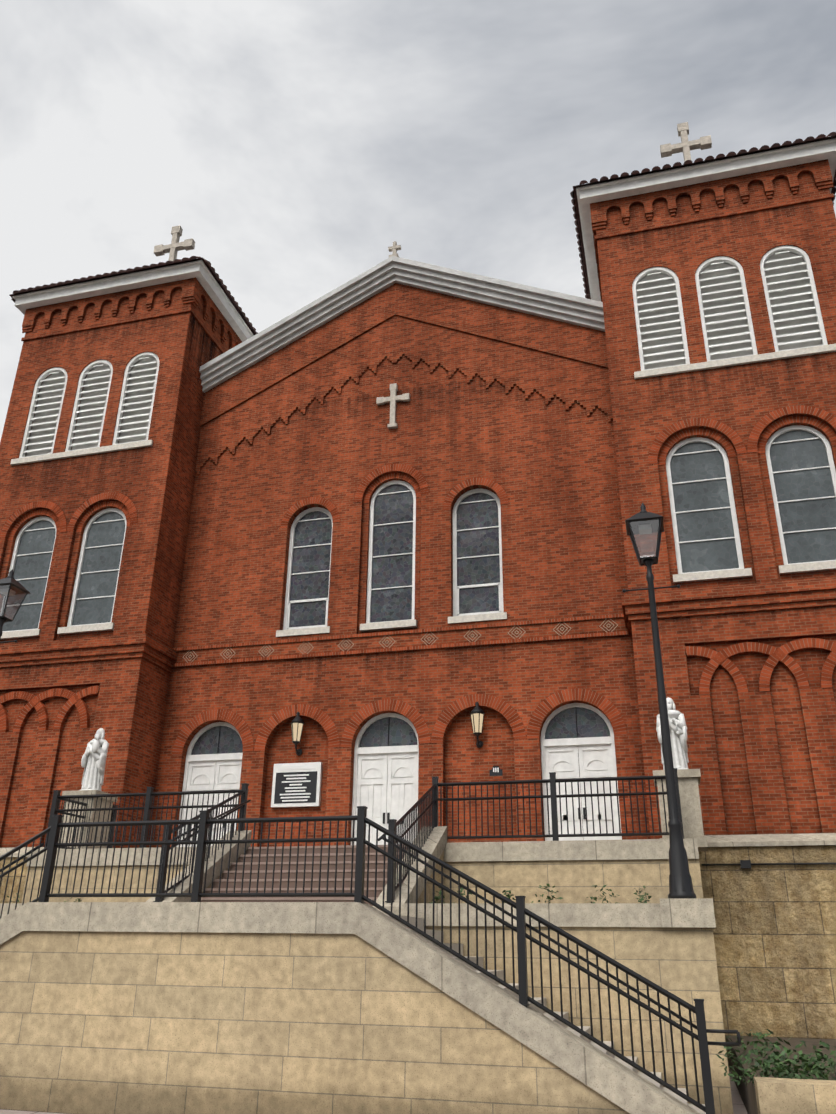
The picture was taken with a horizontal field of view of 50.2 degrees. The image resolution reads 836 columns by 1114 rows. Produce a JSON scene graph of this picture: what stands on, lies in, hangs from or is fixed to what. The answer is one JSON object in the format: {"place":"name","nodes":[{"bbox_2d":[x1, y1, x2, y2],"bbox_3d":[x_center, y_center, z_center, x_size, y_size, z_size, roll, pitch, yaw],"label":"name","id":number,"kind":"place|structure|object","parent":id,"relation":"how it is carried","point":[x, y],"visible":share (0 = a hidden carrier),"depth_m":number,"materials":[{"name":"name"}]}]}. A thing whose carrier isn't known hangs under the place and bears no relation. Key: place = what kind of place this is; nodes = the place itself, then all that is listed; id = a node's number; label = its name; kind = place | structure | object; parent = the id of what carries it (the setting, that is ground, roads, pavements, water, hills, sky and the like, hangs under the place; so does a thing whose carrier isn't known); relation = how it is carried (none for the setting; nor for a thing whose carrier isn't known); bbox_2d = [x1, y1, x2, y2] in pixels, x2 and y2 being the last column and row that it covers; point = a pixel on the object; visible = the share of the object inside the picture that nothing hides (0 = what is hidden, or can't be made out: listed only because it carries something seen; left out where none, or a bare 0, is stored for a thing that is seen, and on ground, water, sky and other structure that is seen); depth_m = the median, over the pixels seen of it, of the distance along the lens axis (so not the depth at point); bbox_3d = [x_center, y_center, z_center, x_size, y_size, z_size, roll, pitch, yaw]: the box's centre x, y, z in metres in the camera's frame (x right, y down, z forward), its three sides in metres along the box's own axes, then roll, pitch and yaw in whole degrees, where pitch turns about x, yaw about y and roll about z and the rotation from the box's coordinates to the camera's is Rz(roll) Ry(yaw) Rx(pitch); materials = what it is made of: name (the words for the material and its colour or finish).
{"place":"outdoors","nodes":[
{"label":"outdoors","id":0,"kind":"place"},
{"bbox_2d":[0,225,257,847],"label":"church tower","id":1,"kind":"structure","parent":0,"point":[98,559],"depth_m":24.79,"materials":[{"name":"red brick"}]},
{"bbox_2d":[179,314,219,419],"bbox_3d":[-6.086,-4.483,28.485,0.001,3.740,5.700,-6,-24,14],"label":"water stain","id":2,"kind":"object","parent":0,"point":[192,323],"depth_m":27.01,"materials":[{"name":"red brick"}]},
{"bbox_2d":[0,1072,747,1113],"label":"sidewalk","id":3,"kind":"structure","parent":0,"point":[738,1105],"depth_m":11.87,"materials":[{"name":"concrete"}]},
{"bbox_2d":[148,241,649,847],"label":"church nave","id":4,"kind":"structure","parent":3,"relation":"on","point":[418,579],"depth_m":23.18,"materials":[{"name":"red brick"}]},
{"bbox_2d":[271,762,322,807],"bbox_3d":[-2.953,5.544,21.698,1.240,1.040,0.108,-6,-24,14],"label":"sign board","id":5,"kind":"object","parent":4,"relation":"attached to","point":[296,784],"visible":1,"depth_m":21.64,"materials":[{"name":"white paint"}]},
{"bbox_2d":[290,712,303,754],"bbox_3d":[-2.979,4.346,22.060,0.380,1.055,0.432,-6,-24,14],"label":"wall lantern","id":6,"kind":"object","parent":4,"relation":"attached to","point":[297,723],"depth_m":21.96,"materials":[{"name":"black metal"}]},
{"bbox_2d":[274,379,504,438],"bbox_3d":[-0.691,-4.035,25.064,11.900,1.500,0.001,-6,-24,14],"label":"water stain","id":7,"kind":"object","parent":4,"relation":"attached to","point":[399,409],"depth_m":25.09,"materials":[{"name":"red brick"}]},
{"bbox_2d":[469,702,484,747],"bbox_3d":[1.406,3.920,20.963,0.380,1.055,0.432,-6,-24,14],"label":"wall lantern","id":8,"kind":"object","parent":4,"relation":"attached to","point":[477,713],"depth_m":20.86,"materials":[{"name":"black metal"}]},
{"bbox_2d":[489,766,502,775],"bbox_3d":[1.784,4.892,20.398,0.300,0.220,0.024,-6,-24,14],"label":"floodlight","id":9,"kind":"object","parent":4,"relation":"attached to","point":[496,771],"visible":1,"depth_m":20.38,"materials":[{"name":"black metal"}]},
{"bbox_2d":[0,826,835,1113],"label":"forecourt walls","id":10,"kind":"structure","parent":3,"relation":"on","point":[238,1005],"depth_m":11.39,"materials":[{"name":"stone"}]},
{"bbox_2d":[0,569,30,642],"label":"lamp post","id":11,"kind":"object","parent":10,"relation":"on","point":[10,585],"visible":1,"depth_m":17.46,"materials":[{"name":"black metal"}]},
{"bbox_2d":[57,728,117,848],"bbox_3d":[-7.267,5.199,19.815,0.840,2.826,0.840,-6,-24,14],"label":"statue","id":12,"kind":"object","parent":10,"relation":"on","point":[93,760],"visible":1,"depth_m":19.70,"materials":[{"name":"stone"}]},
{"bbox_2d":[0,768,740,1113],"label":"railings","id":13,"kind":"object","parent":10,"relation":"on","point":[394,832],"visible":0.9,"depth_m":11.94,"materials":[{"name":"black metal"}]},
{"bbox_2d":[7,883,835,1085],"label":"shrubs","id":14,"kind":"object","parent":10,"relation":"on","point":[781,1069],"visible":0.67,"depth_m":10.16,"materials":[{"name":"green plant"}]},
{"bbox_2d":[622,502,695,897],"bbox_3d":[3.687,1.913,13.553,0.900,6.160,0.600,-6,-24,14],"label":"lamp post","id":15,"kind":"object","parent":10,"relation":"on","point":[643,522],"visible":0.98,"depth_m":13.34,"materials":[{"name":"black metal"}]},
{"bbox_2d":[653,698,707,850],"bbox_3d":[4.855,4.023,16.784,0.840,2.826,0.840,-6,-24,14],"label":"statue","id":16,"kind":"object","parent":10,"relation":"on","point":[688,781],"visible":0.65,"depth_m":16.31,"materials":[{"name":"stone"}]},
{"bbox_2d":[701,860,835,868],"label":"conduit","id":17,"kind":"object","parent":10,"relation":"attached to","point":[745,864],"visible":1,"depth_m":16.57,"materials":[{"name":"black metal"}]},
{"bbox_2d":[0,0,835,440],"label":"sky","id":18,"kind":"structure","parent":0,"point":[294,142],"materials":[{"name":"grey"}]},
{"bbox_2d":[570,122,835,838],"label":"church tower","id":19,"kind":"structure","parent":0,"point":[740,496],"depth_m":20.54,"materials":[{"name":"red brick"}]},
{"bbox_2d":[622,208,796,261],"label":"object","id":20,"kind":"structure","parent":19,"relation":"attached to","point":[775,210],"depth_m":22.81,"materials":[{"name":"red brick"}]},
{"bbox_2d":[645,358,821,414],"bbox_3d":[7.510,-3.780,20.910,4.700,1.690,0.001,-6,-24,14],"label":"water stain","id":21,"kind":"object","parent":19,"relation":"attached to","point":[703,371],"visible":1,"depth_m":21.18,"materials":[{"name":"red brick"}]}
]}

